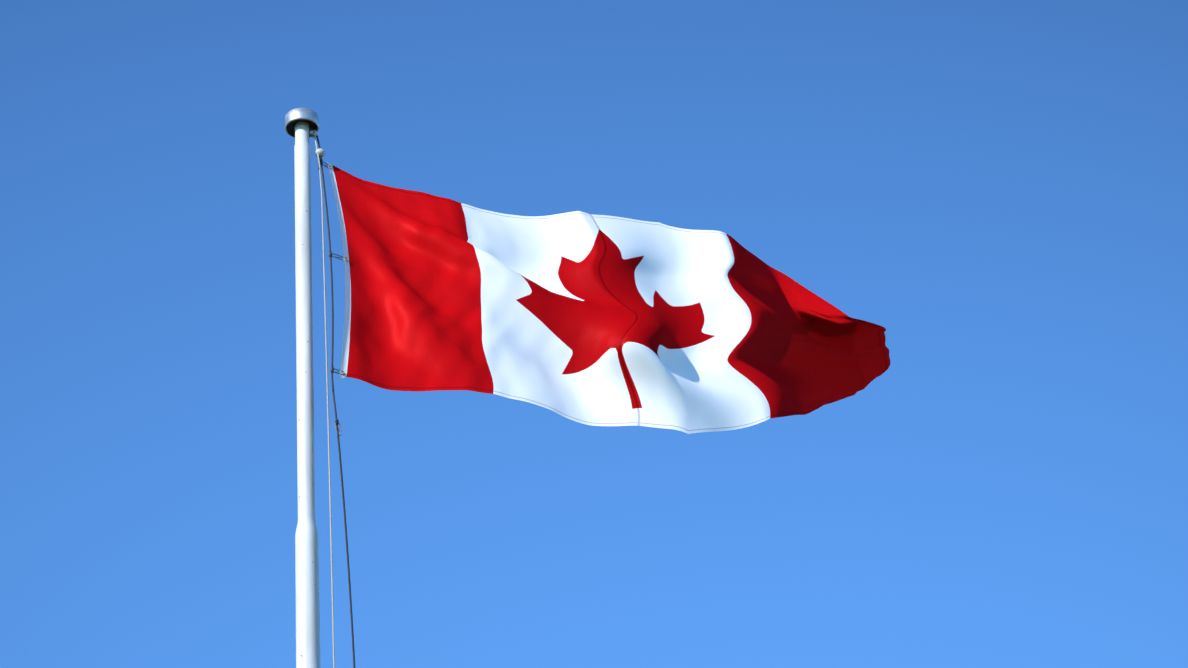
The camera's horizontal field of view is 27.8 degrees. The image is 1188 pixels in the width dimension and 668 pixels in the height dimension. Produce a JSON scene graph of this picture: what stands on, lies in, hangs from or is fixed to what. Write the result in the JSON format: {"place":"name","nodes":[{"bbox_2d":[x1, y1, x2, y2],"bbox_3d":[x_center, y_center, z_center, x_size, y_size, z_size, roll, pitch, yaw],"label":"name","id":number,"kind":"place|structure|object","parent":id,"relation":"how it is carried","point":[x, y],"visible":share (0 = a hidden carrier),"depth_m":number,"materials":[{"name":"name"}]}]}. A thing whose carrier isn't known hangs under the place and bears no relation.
{"place":"outdoors","nodes":[
{"label":"outdoors","id":0,"kind":"place"},
{"bbox_2d":[0,0,1187,667],"label":"sky","id":1,"kind":"structure","parent":0,"point":[999,188],"materials":[{"name":"blue"}]},
{"bbox_3d":[-0.735,6.415,6.724,0.900,0.076,0.900,0,-34,-8],"label":"footing","id":2,"kind":"object","parent":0,"visible":0},
{"bbox_2d":[285,108,320,667],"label":"flagpole","id":3,"kind":"object","parent":2,"relation":"on","point":[301,125],"visible":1,"depth_m":10.68,"materials":[{"name":"metal"}]},
{"bbox_2d":[313,131,354,667],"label":"halyard","id":4,"kind":"object","parent":3,"relation":"attached to","point":[319,153],"visible":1,"depth_m":10.60,"materials":[{"name":"fabric"}]},
{"bbox_2d":[327,162,889,433],"bbox_3d":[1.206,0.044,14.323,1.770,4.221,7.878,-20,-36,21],"label":"flag","id":5,"kind":"object","parent":4,"relation":"attached to","point":[590,319],"visible":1,"depth_m":11.35,"materials":[{"name":"red fabric"}]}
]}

